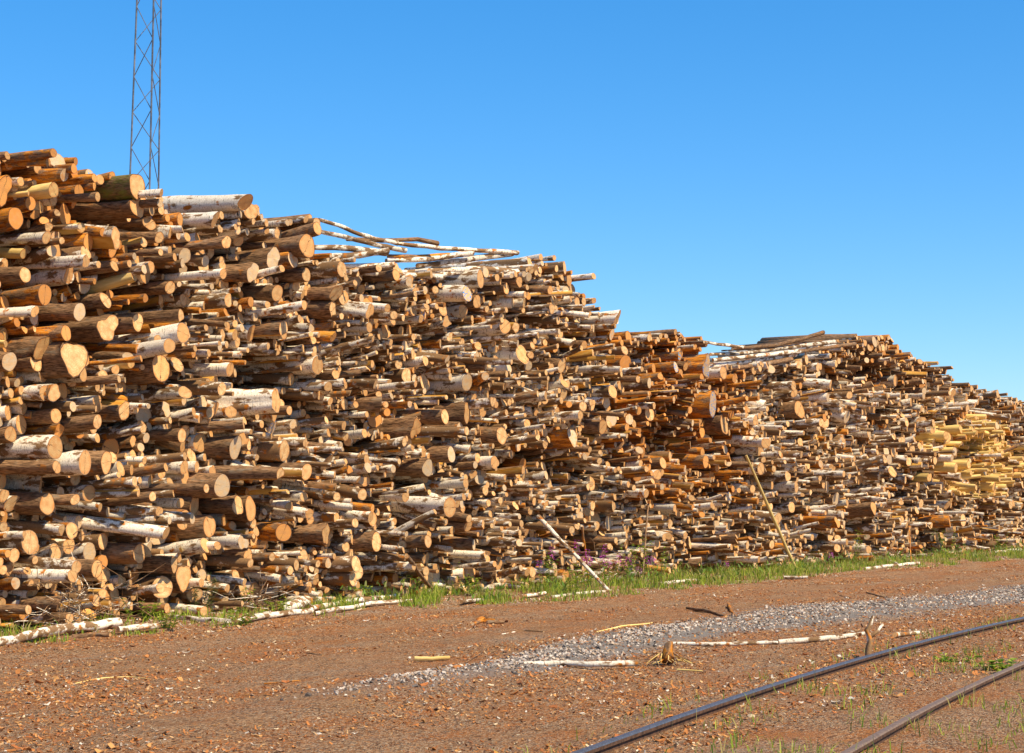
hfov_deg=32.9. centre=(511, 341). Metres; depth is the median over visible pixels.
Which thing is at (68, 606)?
brushwood
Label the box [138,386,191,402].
birch log
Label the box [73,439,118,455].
log
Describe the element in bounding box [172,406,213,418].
birch log
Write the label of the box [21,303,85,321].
dark log
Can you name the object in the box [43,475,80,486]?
log
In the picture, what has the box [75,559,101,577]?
dark log
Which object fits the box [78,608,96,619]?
orange log
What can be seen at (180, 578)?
dark log
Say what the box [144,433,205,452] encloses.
birch log
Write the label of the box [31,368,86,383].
birch log
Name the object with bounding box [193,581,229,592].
birch log
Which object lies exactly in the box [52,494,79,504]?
dark log
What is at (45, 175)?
orange log
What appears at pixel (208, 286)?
birch log
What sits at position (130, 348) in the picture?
orange log
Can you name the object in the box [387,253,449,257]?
brown pole
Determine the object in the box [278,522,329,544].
dark log
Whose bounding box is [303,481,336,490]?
dark log
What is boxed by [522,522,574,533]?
birch log
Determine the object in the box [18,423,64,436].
orange log
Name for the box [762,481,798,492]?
birch log
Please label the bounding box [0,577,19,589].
orange log
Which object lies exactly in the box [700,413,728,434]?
dark log
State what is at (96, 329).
dark log
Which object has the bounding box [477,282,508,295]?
dark log
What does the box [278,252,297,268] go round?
orange log
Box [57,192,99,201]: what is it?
dark log
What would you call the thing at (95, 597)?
birch log
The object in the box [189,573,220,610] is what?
leafy weed
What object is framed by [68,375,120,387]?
dark log
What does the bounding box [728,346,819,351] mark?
birch log
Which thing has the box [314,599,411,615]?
birch log
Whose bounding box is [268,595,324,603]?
birch log
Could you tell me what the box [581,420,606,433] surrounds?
dark log
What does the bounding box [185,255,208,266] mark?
birch log
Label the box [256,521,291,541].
orange log
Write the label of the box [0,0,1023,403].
sky
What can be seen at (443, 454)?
dark log
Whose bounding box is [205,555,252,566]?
birch log
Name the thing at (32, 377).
birch log
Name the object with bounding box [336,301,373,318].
birch log
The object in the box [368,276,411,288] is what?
birch log
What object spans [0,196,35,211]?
orange log
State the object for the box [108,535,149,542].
birch log
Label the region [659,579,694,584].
birch log
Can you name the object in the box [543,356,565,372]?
dark log
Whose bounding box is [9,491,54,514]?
dark log
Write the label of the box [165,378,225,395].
birch log
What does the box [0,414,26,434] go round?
birch log
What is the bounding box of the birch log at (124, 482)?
[49,476,136,486]
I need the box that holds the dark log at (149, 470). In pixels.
[120,463,167,477]
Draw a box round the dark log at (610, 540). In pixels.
[569,535,617,543]
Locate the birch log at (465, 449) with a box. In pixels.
[432,440,470,452]
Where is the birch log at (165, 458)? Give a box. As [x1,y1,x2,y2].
[144,452,186,465]
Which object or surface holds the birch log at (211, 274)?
on the stacked logs at (942, 441)
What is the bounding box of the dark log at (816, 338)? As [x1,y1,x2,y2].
[757,335,855,343]
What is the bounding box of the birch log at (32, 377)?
[16,371,45,383]
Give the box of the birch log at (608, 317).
[579,310,620,323]
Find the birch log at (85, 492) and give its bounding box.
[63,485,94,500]
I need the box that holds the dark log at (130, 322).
[113,313,142,332]
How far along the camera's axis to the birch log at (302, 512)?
27.33 m
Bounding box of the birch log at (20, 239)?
[0,231,50,246]
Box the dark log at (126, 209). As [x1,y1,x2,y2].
[69,198,145,221]
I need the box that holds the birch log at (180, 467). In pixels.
[165,461,187,474]
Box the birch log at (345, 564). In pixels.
[316,556,359,572]
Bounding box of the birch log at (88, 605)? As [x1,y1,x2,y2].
[47,600,98,611]
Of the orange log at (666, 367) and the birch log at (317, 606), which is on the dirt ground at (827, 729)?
the birch log at (317, 606)
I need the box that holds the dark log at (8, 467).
[0,460,60,474]
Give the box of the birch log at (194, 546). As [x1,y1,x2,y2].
[152,538,210,555]
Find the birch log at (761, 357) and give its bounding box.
[710,353,806,360]
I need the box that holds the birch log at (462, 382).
[427,373,471,394]
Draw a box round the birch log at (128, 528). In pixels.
[55,511,169,538]
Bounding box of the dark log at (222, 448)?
[195,435,241,459]
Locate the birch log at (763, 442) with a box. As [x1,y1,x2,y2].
[731,438,770,447]
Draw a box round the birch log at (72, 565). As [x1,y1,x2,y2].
[13,557,81,572]
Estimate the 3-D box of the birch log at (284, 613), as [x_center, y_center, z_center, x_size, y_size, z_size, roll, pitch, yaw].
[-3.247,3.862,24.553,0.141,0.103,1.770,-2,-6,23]
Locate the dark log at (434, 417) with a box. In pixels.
[395,409,448,424]
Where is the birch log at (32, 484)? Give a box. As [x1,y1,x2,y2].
[4,476,43,492]
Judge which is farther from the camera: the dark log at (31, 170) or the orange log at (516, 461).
the orange log at (516, 461)
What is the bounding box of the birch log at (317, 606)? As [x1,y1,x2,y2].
[310,594,397,610]
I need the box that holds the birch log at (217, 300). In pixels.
[189,292,231,309]
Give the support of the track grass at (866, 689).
on the dirt ground at (827, 729)
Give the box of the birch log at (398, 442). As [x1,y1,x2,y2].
[353,438,406,449]
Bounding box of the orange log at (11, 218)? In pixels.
[0,207,22,231]
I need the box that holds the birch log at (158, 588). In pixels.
[118,583,164,596]
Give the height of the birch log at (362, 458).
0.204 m
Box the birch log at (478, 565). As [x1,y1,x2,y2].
[453,561,496,568]
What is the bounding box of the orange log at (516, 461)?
[497,457,525,467]
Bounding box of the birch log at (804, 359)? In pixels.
[714,355,807,364]
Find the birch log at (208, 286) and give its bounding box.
[177,283,213,289]
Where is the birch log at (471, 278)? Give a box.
[433,269,483,287]
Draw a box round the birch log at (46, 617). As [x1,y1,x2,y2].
[1,612,72,623]
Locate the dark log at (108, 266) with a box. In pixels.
[79,261,118,276]
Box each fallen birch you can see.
[524,660,639,666]
[666,640,777,645]
[777,632,864,643]
[892,631,919,637]
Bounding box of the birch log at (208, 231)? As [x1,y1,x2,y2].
[183,225,222,235]
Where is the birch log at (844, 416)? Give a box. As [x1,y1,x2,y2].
[829,410,849,422]
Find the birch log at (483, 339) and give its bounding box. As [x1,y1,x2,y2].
[463,332,538,342]
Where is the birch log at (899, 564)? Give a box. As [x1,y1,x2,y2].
[863,562,919,568]
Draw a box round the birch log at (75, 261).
[22,254,89,268]
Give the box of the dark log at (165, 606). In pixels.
[122,602,169,612]
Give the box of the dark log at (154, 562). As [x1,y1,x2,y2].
[137,555,176,573]
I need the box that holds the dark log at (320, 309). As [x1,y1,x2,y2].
[297,300,336,318]
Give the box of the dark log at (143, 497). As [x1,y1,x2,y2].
[96,491,155,506]
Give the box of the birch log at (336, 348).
[319,335,374,356]
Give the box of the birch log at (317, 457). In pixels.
[289,453,332,471]
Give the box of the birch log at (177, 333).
[112,322,189,344]
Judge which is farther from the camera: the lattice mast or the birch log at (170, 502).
the lattice mast
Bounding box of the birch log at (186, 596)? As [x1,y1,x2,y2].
[170,588,202,602]
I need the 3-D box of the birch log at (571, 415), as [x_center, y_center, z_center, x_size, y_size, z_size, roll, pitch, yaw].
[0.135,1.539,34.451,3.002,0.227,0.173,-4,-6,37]
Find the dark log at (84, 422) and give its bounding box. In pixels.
[60,414,101,431]
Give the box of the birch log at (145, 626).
[116,623,160,631]
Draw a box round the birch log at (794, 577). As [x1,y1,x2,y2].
[784,576,807,578]
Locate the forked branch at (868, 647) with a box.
[864,615,883,654]
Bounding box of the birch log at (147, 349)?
[103,338,174,359]
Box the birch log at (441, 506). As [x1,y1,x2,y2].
[388,496,455,517]
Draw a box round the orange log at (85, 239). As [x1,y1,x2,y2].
[60,232,92,250]
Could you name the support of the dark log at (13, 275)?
on the stacked logs at (942, 441)
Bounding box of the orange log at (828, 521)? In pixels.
[798,516,839,527]
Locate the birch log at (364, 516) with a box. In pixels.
[338,510,372,522]
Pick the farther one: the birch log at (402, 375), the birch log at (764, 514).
the birch log at (764, 514)
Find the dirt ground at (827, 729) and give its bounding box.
[0,549,1023,752]
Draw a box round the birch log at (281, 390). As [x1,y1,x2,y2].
[232,387,285,394]
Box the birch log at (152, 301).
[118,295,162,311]
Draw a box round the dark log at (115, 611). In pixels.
[93,608,119,618]
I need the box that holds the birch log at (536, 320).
[518,315,559,324]
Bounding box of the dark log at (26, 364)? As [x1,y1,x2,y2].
[13,356,41,371]
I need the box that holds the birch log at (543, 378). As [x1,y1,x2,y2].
[494,376,548,380]
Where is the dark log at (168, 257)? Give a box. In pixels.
[144,253,176,263]
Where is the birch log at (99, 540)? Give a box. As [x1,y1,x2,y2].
[74,532,107,549]
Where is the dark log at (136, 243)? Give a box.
[121,237,146,249]
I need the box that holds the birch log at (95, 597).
[53,591,99,602]
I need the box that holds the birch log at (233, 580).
[206,574,246,585]
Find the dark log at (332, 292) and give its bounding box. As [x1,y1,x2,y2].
[303,285,343,300]
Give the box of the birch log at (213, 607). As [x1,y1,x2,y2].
[208,605,217,611]
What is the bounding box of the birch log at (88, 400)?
[66,395,100,405]
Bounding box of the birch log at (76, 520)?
[39,515,81,528]
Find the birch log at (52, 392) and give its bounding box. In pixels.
[9,384,60,400]
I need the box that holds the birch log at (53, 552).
[31,543,60,558]
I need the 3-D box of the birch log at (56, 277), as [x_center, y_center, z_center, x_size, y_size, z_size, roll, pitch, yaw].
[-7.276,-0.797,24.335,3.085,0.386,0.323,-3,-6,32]
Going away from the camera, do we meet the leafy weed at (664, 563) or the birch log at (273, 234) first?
the birch log at (273, 234)
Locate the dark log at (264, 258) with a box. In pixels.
[213,246,279,269]
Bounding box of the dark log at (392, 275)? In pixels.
[362,269,399,281]
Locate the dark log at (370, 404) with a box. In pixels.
[339,396,381,411]
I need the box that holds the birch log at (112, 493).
[94,489,139,498]
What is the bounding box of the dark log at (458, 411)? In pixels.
[418,401,469,424]
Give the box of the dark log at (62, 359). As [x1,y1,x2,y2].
[41,341,87,378]
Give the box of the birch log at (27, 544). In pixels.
[0,530,37,554]
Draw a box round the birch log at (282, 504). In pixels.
[255,496,292,510]
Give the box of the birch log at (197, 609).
[169,603,206,615]
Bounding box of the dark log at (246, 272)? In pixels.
[219,262,258,282]
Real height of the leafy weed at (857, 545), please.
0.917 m
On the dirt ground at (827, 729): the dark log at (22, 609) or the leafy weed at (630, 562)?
the leafy weed at (630, 562)
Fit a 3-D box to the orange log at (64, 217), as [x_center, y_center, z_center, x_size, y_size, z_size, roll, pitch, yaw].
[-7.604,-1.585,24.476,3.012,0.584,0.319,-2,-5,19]
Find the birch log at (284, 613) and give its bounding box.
[245,607,313,620]
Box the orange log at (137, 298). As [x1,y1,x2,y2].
[110,293,147,302]
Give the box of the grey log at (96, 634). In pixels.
[71,632,111,637]
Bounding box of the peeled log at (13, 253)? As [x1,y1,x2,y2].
[0,247,26,258]
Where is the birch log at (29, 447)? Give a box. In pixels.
[0,435,62,459]
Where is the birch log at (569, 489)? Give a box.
[545,483,589,496]
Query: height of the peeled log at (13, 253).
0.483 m
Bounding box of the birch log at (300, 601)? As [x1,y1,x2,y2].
[275,596,312,610]
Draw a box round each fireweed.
[535,560,543,590]
[549,547,555,586]
[572,539,580,583]
[581,552,587,584]
[585,549,593,586]
[599,544,607,583]
[605,558,612,581]
[614,554,623,582]
[650,556,657,578]
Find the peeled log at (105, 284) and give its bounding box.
[84,273,136,294]
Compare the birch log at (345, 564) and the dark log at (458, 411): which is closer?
the birch log at (345, 564)
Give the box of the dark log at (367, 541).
[349,531,380,551]
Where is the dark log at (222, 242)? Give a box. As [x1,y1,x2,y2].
[174,235,230,250]
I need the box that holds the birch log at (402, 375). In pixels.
[380,368,410,382]
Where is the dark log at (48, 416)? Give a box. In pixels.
[25,408,61,423]
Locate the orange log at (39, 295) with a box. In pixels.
[0,284,51,306]
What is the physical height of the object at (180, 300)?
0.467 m
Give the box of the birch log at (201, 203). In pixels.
[162,194,252,213]
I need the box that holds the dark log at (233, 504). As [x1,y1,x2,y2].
[198,495,242,514]
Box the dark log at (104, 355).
[88,351,133,358]
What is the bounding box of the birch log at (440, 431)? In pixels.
[417,426,468,436]
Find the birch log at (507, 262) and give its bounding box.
[404,257,531,269]
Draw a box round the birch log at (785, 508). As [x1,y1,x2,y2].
[768,502,794,513]
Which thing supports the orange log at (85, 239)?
on the stacked logs at (942, 441)
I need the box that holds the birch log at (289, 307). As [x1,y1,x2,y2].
[250,300,306,316]
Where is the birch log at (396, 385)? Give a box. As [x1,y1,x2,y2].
[367,381,416,392]
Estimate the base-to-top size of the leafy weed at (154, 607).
0.353 m
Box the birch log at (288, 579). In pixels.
[245,572,294,587]
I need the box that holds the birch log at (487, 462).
[469,456,497,469]
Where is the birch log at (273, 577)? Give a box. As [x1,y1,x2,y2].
[243,572,282,582]
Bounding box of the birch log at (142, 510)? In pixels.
[112,504,160,515]
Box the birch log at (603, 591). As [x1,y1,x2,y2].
[550,589,611,597]
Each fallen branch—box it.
[74,676,148,683]
[463,642,495,663]
[727,603,735,614]
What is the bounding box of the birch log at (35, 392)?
[23,385,46,400]
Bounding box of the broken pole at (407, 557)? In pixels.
[404,553,432,590]
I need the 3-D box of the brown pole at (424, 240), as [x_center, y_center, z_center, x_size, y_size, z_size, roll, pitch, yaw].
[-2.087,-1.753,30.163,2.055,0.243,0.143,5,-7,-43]
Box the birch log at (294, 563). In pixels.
[263,558,298,570]
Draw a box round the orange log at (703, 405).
[688,390,715,417]
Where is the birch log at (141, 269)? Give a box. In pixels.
[97,264,146,279]
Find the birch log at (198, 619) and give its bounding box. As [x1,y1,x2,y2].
[167,611,272,623]
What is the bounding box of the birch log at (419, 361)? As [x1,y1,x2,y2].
[401,356,427,367]
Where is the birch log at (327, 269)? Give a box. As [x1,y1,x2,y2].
[285,261,346,279]
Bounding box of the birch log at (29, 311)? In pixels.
[0,306,38,317]
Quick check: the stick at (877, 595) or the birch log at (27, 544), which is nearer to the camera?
the birch log at (27, 544)
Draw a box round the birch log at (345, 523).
[318,518,357,528]
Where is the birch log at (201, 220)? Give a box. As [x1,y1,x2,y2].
[170,211,218,227]
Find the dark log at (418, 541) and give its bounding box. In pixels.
[403,535,431,548]
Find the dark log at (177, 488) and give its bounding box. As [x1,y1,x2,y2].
[140,483,208,493]
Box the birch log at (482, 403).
[450,397,495,409]
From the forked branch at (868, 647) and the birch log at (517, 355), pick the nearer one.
the forked branch at (868, 647)
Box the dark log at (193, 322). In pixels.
[179,318,226,327]
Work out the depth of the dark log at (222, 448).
25.89 m
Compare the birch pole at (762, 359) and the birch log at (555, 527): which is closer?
the birch log at (555, 527)
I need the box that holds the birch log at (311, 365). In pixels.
[236,356,322,374]
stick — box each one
[264,680,299,683]
[471,616,497,624]
[486,620,504,623]
[503,630,543,633]
[581,525,588,577]
[596,622,652,631]
[642,503,648,579]
[677,669,702,671]
[686,607,727,616]
[866,592,890,597]
[908,526,911,560]
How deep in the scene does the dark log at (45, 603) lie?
22.61 m
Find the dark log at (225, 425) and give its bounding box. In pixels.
[180,420,244,431]
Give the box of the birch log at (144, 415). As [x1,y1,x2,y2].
[107,408,151,425]
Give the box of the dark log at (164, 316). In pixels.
[138,309,183,323]
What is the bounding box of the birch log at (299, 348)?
[234,344,303,367]
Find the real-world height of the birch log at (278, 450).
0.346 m
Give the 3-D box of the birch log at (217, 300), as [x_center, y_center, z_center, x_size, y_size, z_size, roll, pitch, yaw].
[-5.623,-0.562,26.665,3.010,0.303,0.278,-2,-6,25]
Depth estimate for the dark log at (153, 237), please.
24.93 m
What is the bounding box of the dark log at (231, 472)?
[210,465,284,480]
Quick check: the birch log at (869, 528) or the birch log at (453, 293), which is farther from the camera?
the birch log at (869, 528)
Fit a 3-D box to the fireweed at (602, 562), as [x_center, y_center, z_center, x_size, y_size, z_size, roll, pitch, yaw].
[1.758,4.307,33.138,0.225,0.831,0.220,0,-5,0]
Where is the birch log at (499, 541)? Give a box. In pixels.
[483,535,521,545]
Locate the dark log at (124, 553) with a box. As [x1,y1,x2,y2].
[101,543,144,563]
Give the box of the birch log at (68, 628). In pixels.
[0,618,122,645]
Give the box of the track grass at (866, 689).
[493,612,1023,752]
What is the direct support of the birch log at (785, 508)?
on the stacked logs at (942, 441)
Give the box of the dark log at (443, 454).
[424,446,454,462]
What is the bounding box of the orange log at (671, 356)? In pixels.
[652,351,681,360]
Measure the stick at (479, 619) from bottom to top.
0.100 m
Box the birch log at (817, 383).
[776,376,831,387]
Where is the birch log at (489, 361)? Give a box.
[463,356,512,364]
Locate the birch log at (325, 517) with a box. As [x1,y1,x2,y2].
[313,511,338,522]
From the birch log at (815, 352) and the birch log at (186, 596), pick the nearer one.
the birch log at (186, 596)
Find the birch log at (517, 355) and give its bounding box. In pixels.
[491,345,528,363]
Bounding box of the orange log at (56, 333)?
[8,325,70,341]
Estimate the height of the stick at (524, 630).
0.022 m
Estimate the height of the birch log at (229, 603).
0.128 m
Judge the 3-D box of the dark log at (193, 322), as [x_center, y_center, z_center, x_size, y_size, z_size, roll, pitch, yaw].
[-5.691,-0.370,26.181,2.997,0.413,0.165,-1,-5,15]
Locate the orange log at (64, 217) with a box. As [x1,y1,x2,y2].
[51,203,70,224]
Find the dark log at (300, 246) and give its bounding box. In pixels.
[259,234,314,257]
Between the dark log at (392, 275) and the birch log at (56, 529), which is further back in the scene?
the dark log at (392, 275)
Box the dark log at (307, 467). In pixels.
[257,462,311,480]
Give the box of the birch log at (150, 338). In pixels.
[126,335,160,342]
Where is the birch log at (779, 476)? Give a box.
[750,471,790,481]
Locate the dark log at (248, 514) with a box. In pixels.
[202,495,255,521]
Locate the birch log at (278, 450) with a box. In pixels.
[251,439,289,461]
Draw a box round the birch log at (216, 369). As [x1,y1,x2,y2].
[184,362,233,376]
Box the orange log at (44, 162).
[8,158,50,166]
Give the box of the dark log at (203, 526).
[169,515,215,538]
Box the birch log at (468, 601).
[460,598,483,603]
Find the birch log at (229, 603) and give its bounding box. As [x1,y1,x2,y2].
[203,600,243,606]
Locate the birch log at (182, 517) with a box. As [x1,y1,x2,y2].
[159,510,194,523]
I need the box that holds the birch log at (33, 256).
[8,245,56,266]
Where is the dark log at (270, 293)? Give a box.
[240,285,282,301]
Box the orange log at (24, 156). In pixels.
[5,148,56,164]
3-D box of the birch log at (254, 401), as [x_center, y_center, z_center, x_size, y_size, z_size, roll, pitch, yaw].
[-5.022,1.012,26.605,3.028,0.552,0.331,-1,-5,15]
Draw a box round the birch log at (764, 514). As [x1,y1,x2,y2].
[750,510,780,523]
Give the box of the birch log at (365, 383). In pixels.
[345,379,377,388]
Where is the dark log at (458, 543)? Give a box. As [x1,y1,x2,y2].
[433,535,474,550]
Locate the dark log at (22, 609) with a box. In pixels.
[0,605,31,614]
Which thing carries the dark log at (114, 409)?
on the stacked logs at (942, 441)
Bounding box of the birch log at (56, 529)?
[6,520,64,535]
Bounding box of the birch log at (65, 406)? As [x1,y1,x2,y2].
[27,401,75,411]
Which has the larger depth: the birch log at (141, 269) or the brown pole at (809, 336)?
the brown pole at (809, 336)
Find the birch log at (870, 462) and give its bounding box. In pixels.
[853,455,886,470]
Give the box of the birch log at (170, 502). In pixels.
[146,498,183,507]
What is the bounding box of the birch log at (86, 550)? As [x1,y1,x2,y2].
[61,542,95,559]
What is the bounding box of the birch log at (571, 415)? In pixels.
[543,411,582,419]
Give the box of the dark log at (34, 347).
[6,336,52,360]
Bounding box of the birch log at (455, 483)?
[412,478,467,489]
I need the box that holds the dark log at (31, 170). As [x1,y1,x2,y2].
[1,166,40,175]
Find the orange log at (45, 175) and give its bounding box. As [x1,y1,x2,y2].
[10,168,68,183]
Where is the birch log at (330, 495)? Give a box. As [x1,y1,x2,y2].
[304,487,339,500]
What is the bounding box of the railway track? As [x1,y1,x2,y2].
[571,617,1023,752]
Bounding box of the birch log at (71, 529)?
[36,522,77,539]
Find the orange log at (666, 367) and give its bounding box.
[654,361,677,372]
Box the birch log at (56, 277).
[3,268,73,290]
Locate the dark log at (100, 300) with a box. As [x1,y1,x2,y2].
[72,292,110,309]
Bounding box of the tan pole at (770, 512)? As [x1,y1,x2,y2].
[745,455,796,567]
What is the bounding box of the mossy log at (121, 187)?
[77,174,144,202]
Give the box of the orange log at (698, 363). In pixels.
[682,353,709,377]
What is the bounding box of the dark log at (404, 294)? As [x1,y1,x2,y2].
[379,291,416,298]
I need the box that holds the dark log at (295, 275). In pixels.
[264,268,310,282]
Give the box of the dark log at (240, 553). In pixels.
[208,548,251,558]
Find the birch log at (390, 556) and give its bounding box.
[355,551,405,560]
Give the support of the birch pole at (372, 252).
on the stacked logs at (942, 441)
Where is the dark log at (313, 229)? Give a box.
[281,222,321,237]
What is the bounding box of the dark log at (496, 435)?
[468,426,506,444]
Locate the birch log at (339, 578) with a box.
[319,572,355,585]
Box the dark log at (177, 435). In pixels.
[145,428,185,442]
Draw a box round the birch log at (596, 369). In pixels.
[571,365,621,372]
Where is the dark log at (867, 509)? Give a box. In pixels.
[844,502,875,517]
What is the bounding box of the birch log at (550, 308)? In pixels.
[510,304,554,313]
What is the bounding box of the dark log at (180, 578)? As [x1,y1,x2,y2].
[138,565,190,592]
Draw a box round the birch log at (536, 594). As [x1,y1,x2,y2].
[520,591,546,597]
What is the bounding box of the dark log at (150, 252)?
[128,248,162,255]
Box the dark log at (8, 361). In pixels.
[0,351,16,371]
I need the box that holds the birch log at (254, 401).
[194,388,280,415]
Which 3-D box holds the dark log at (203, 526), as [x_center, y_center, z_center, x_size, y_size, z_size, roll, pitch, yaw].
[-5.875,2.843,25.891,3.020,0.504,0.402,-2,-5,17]
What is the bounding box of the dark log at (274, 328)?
[254,320,287,336]
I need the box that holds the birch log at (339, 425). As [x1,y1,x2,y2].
[311,421,345,429]
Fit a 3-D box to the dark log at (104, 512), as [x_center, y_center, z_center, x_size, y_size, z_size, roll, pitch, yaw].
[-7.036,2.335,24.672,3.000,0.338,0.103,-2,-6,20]
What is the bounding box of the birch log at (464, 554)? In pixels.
[441,550,485,558]
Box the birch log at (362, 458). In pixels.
[339,454,368,464]
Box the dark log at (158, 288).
[111,281,174,295]
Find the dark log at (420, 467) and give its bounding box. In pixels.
[395,458,432,476]
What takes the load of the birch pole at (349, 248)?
on the stacked logs at (942, 441)
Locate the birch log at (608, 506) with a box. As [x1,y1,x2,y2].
[594,500,615,512]
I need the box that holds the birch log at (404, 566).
[361,562,415,571]
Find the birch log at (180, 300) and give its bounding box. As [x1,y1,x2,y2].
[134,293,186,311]
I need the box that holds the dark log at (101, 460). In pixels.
[62,450,111,475]
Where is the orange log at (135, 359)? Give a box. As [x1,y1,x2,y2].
[87,355,142,365]
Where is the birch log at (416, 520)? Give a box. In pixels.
[380,509,436,542]
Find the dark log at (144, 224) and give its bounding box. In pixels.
[108,217,155,230]
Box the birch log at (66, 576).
[12,569,76,583]
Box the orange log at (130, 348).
[78,343,138,353]
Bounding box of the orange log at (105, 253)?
[90,249,116,257]
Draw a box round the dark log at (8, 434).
[0,426,16,443]
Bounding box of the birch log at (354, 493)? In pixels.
[328,485,366,499]
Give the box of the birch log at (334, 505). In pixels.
[306,500,352,510]
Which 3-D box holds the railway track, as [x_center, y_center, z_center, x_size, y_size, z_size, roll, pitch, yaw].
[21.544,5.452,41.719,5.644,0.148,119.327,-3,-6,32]
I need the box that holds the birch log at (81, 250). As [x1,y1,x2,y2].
[61,246,90,258]
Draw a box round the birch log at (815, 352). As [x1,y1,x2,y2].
[718,350,820,357]
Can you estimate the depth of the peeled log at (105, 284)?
24.21 m
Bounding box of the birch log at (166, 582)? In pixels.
[134,576,172,598]
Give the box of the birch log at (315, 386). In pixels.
[233,382,331,390]
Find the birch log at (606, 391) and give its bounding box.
[591,385,616,397]
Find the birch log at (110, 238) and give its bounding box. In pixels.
[84,224,119,249]
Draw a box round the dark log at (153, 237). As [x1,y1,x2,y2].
[119,232,163,242]
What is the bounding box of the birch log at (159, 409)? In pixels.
[149,401,169,417]
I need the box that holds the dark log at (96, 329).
[37,314,118,342]
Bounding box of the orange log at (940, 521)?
[914,515,950,527]
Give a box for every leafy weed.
[121,598,161,621]
[154,609,182,629]
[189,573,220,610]
[227,610,267,625]
[235,587,254,608]
[265,597,291,611]
[354,585,372,595]
[400,575,422,596]
[466,574,481,595]
[541,551,559,590]
[565,569,580,594]
[619,544,637,583]
[630,532,653,582]
[643,545,669,581]
[853,530,865,562]
[932,530,947,551]
[932,652,982,661]
[938,529,955,554]
[976,658,1017,672]
[993,533,1009,549]
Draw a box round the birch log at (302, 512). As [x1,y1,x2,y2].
[255,505,313,518]
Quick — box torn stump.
[641,641,696,665]
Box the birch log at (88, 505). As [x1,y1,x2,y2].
[55,500,101,511]
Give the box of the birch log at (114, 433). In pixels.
[84,424,146,442]
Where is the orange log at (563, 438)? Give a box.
[546,429,576,448]
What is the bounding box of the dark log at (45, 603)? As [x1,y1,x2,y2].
[20,596,61,610]
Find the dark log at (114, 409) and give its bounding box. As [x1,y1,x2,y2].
[62,400,129,420]
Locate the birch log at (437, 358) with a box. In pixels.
[414,351,449,362]
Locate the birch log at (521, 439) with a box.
[494,434,539,447]
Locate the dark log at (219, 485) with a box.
[175,473,229,497]
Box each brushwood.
[4,528,165,629]
[213,572,317,612]
[562,531,655,583]
[863,541,915,559]
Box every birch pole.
[311,248,389,259]
[314,245,386,255]
[318,218,398,245]
[321,230,406,252]
[345,262,394,267]
[359,272,442,279]
[385,250,474,262]
[399,242,519,254]
[402,266,486,272]
[415,254,513,267]
[434,266,519,276]
[536,514,608,589]
[696,339,745,348]
[709,340,836,355]
[712,349,800,361]
[712,354,797,364]
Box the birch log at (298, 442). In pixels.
[260,437,306,447]
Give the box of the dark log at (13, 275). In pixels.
[0,266,30,283]
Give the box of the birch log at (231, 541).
[181,534,248,548]
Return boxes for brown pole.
[346,237,439,245]
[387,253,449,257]
[726,357,793,370]
[727,364,777,374]
[731,330,824,350]
[800,342,856,353]
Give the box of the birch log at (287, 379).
[240,373,293,385]
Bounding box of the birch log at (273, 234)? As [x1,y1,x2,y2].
[243,229,279,242]
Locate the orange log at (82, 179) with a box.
[55,173,96,186]
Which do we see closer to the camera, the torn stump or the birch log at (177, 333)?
the torn stump
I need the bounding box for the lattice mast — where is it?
[129,0,161,188]
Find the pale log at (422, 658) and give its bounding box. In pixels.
[414,656,449,660]
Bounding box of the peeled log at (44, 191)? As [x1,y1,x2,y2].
[16,182,58,199]
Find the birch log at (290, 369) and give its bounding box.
[237,365,301,375]
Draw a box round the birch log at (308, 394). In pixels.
[279,391,316,398]
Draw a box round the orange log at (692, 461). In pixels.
[672,453,708,468]
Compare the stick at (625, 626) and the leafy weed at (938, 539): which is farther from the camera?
the leafy weed at (938, 539)
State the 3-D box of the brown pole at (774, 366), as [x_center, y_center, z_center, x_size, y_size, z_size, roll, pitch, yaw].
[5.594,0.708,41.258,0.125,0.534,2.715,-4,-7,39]
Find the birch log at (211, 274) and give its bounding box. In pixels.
[163,269,226,280]
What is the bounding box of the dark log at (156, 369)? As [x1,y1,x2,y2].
[118,355,169,385]
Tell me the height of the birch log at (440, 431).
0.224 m
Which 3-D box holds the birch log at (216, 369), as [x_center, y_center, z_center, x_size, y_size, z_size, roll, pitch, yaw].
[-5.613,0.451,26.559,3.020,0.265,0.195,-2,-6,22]
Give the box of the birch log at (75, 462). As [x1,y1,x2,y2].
[6,450,90,478]
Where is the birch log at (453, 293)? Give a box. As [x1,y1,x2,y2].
[430,285,471,301]
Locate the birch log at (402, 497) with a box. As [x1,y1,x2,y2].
[361,492,408,501]
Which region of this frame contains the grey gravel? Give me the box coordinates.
[267,584,1023,700]
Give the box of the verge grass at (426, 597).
[0,538,1023,642]
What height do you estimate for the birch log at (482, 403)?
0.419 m
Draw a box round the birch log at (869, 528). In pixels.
[845,523,879,533]
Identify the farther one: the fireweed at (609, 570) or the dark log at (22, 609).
the fireweed at (609, 570)
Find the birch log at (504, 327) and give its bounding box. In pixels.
[453,319,510,337]
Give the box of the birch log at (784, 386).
[760,381,795,390]
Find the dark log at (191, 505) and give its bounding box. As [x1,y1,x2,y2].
[162,496,198,514]
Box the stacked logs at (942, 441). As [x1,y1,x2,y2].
[0,151,1023,627]
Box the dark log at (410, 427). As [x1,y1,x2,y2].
[371,417,420,438]
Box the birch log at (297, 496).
[273,489,307,501]
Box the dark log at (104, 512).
[56,507,109,516]
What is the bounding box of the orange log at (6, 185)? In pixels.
[0,175,12,206]
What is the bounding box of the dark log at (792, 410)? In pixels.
[774,401,804,418]

